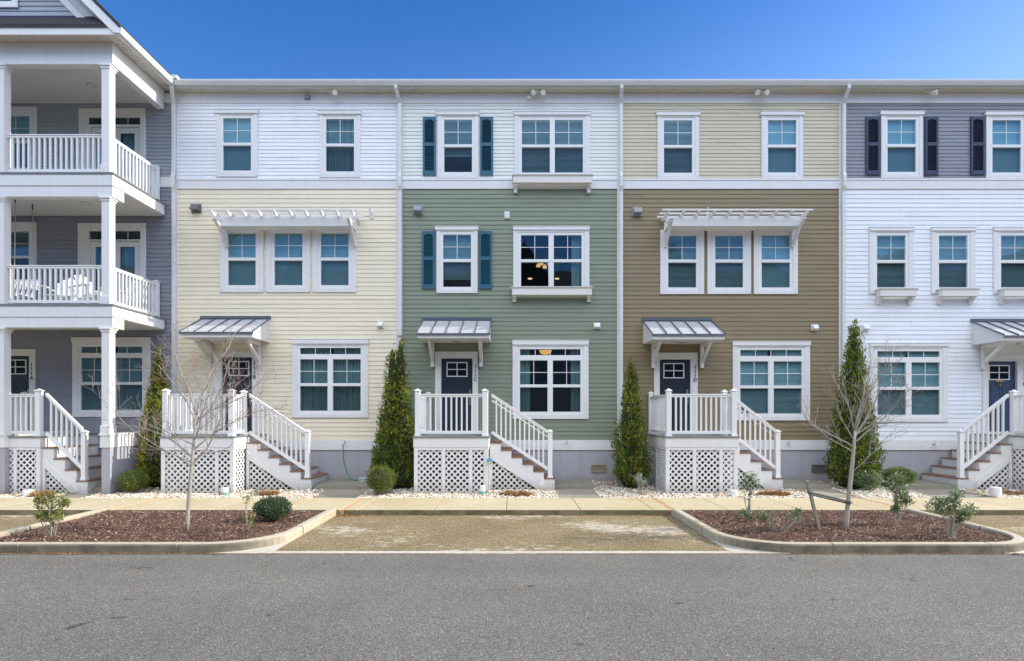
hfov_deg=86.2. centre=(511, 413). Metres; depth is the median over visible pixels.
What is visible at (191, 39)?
sky
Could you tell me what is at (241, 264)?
window
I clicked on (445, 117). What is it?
window
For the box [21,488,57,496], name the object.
dry grass clump
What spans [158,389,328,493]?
front porch
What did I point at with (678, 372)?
door
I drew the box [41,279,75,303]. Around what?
adirondack chair
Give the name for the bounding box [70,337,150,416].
window
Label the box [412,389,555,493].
front porch
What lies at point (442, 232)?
window
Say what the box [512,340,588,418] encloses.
window
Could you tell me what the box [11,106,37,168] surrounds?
window
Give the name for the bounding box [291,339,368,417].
window
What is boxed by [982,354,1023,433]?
door
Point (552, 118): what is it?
window
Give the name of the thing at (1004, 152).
window
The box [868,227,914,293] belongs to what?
window
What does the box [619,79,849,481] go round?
row house
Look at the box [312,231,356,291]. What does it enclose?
window
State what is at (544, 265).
pendant lamp
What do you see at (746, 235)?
window
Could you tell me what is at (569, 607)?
road
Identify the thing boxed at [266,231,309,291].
window
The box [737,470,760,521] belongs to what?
leafy shrub
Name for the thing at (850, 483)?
bare tree
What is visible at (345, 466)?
garden hose
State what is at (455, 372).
door
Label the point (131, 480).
round shrub
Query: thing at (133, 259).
balcony door
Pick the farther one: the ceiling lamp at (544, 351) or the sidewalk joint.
the ceiling lamp at (544, 351)
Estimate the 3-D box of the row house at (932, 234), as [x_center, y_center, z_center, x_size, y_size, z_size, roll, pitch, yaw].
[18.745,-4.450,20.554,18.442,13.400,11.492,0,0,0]
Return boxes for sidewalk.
[0,498,1023,514]
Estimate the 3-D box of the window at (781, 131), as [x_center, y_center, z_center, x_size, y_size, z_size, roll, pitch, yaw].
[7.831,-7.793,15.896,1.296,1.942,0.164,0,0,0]
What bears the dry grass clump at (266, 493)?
on the gravel bed at (593, 492)
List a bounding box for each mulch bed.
[0,511,321,541]
[684,511,1010,541]
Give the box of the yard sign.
[486,458,492,493]
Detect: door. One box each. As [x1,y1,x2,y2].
[11,349,35,430]
[78,108,145,185]
[78,223,145,301]
[214,351,256,433]
[435,352,477,430]
[654,353,697,433]
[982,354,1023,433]
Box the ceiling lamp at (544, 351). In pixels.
[539,349,551,354]
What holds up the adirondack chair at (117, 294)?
on the row house at (85, 135)
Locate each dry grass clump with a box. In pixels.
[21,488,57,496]
[253,489,279,495]
[499,489,533,495]
[756,488,791,495]
[1002,489,1023,494]
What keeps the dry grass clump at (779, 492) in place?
on the gravel bed at (593, 492)
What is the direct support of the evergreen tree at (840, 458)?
on the gravel bed at (593, 492)
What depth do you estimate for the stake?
9.44 m
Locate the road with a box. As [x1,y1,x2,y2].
[0,554,1023,660]
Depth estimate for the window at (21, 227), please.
15.87 m
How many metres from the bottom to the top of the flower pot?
0.220 m
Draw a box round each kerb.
[0,508,335,552]
[672,508,1023,552]
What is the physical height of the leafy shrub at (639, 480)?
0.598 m
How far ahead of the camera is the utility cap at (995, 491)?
13.46 m
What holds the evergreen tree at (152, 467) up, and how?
on the gravel bed at (593, 492)
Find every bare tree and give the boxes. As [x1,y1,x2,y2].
[73,318,301,529]
[790,337,923,529]
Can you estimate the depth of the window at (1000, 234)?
15.87 m
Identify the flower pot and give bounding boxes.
[358,477,367,482]
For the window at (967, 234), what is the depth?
15.87 m
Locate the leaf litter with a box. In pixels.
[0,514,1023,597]
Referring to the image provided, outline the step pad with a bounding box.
[91,480,955,492]
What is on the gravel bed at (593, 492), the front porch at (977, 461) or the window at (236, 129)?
the front porch at (977, 461)
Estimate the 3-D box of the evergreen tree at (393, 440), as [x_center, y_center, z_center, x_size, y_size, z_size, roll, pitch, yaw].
[-3.216,-0.065,14.913,1.606,4.231,1.222,0,0,0]
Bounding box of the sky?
[68,0,1023,78]
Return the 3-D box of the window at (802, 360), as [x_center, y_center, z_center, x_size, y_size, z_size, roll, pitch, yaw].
[7.518,-0.962,15.911,2.282,2.302,0.194,0,0,0]
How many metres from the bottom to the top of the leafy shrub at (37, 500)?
0.853 m
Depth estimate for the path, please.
13.57 m
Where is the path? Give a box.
[56,495,993,497]
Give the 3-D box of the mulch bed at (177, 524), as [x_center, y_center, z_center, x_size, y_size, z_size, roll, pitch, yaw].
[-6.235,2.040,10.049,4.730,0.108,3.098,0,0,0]
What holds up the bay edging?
on the ground
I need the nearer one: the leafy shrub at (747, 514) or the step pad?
the leafy shrub at (747, 514)
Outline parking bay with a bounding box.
[0,514,1023,553]
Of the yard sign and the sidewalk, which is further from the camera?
the yard sign
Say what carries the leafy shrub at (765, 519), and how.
on the mulch bed at (960, 537)
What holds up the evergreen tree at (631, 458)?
on the gravel bed at (593, 492)
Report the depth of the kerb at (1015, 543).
8.46 m
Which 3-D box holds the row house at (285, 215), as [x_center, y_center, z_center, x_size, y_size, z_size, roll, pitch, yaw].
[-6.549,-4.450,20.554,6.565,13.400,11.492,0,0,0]
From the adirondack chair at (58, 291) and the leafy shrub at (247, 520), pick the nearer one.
the leafy shrub at (247, 520)
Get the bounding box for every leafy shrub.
[32,488,71,536]
[240,493,256,530]
[630,473,647,494]
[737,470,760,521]
[755,507,803,531]
[882,470,915,525]
[924,487,981,537]
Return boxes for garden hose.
[343,444,358,480]
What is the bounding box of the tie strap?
[807,491,852,503]
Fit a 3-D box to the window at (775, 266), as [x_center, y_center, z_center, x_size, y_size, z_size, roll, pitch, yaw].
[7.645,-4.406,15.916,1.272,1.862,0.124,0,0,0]
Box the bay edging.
[218,533,1023,552]
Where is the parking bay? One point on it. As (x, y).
(506, 532)
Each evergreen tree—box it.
[134,345,182,486]
[365,335,422,486]
[609,357,653,487]
[822,318,887,487]
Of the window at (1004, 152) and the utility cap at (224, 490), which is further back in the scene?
the window at (1004, 152)
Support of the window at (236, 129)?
in the row house at (285, 215)
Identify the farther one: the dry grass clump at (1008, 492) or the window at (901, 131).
the window at (901, 131)
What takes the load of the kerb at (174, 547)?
on the ground
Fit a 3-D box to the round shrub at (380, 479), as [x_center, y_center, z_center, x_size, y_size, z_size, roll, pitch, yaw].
[-3.287,1.667,13.758,0.788,0.836,0.786,0,0,0]
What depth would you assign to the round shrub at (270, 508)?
10.14 m
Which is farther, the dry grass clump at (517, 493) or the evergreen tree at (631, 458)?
the evergreen tree at (631, 458)
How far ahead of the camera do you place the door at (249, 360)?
15.91 m
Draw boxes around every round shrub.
[116,468,148,492]
[252,496,292,520]
[365,464,396,494]
[853,468,882,489]
[880,466,918,483]
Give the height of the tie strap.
0.244 m
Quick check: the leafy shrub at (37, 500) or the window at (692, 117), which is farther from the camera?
the window at (692, 117)
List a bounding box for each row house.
[0,0,179,494]
[167,79,397,481]
[394,79,622,481]
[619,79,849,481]
[841,79,1023,481]
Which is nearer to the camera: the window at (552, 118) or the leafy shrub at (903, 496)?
the leafy shrub at (903, 496)
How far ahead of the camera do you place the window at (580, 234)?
15.87 m
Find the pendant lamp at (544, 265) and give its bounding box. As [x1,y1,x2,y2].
[536,257,547,268]
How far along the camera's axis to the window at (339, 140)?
15.87 m
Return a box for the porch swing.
[14,200,37,297]
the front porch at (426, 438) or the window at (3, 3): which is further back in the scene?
the front porch at (426, 438)
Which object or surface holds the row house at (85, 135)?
on the ground
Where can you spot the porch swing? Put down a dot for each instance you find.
(15, 284)
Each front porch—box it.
[8,389,101,493]
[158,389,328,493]
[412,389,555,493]
[647,388,783,493]
[921,390,1023,490]
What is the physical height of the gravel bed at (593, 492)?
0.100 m
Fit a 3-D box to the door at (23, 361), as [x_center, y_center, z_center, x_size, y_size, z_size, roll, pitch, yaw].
[-14.444,-0.655,15.902,1.256,2.450,0.127,0,0,0]
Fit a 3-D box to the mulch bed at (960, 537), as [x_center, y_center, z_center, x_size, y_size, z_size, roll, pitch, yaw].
[5.940,2.040,10.049,4.820,0.106,3.098,0,0,0]
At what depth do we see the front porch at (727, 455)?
13.97 m
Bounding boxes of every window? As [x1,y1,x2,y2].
[0,0,17,7]
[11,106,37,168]
[11,222,36,289]
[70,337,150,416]
[214,109,258,176]
[219,230,263,291]
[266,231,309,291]
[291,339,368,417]
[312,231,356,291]
[317,110,361,177]
[435,226,478,292]
[436,110,479,177]
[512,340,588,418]
[513,226,589,285]
[514,111,590,173]
[656,111,700,177]
[660,230,703,293]
[707,231,750,293]
[732,341,810,420]
[753,230,797,293]
[760,111,804,177]
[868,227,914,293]
[869,343,948,421]
[879,110,925,177]
[930,227,976,293]
[984,111,1023,177]
[992,227,1023,293]
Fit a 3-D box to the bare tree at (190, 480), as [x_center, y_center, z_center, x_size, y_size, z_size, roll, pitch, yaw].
[-5.492,0.195,9.667,3.417,3.734,1.515,0,0,-10]
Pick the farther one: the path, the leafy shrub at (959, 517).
the path
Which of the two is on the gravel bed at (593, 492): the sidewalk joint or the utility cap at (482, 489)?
the utility cap at (482, 489)
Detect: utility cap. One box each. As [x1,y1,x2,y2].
[22,489,34,496]
[221,487,228,495]
[480,485,484,494]
[730,490,737,496]
[989,486,1001,496]
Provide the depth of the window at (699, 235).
15.87 m
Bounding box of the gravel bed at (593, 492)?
[12,482,1023,497]
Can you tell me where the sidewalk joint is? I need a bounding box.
[113,498,905,514]
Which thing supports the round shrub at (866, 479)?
on the gravel bed at (593, 492)
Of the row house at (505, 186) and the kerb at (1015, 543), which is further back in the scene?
the row house at (505, 186)
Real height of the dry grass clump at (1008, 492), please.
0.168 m
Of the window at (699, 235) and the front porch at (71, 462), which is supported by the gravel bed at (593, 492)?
the front porch at (71, 462)
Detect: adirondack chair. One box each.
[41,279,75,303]
[69,275,117,303]
[91,281,134,303]
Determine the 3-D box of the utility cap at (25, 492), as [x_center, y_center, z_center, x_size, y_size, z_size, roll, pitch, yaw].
[-11.966,1.979,13.550,0.230,0.209,0.230,0,0,0]
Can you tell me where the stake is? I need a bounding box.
[805,480,821,530]
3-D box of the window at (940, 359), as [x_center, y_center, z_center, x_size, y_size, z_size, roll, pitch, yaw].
[11.511,-0.915,15.911,2.296,2.294,0.194,0,0,0]
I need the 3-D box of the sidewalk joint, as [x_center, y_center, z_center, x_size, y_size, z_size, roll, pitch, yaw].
[-0.030,2.144,12.422,16.932,0.212,1.635,0,0,0]
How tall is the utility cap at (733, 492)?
0.190 m
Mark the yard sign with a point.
(489, 461)
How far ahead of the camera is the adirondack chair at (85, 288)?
14.56 m

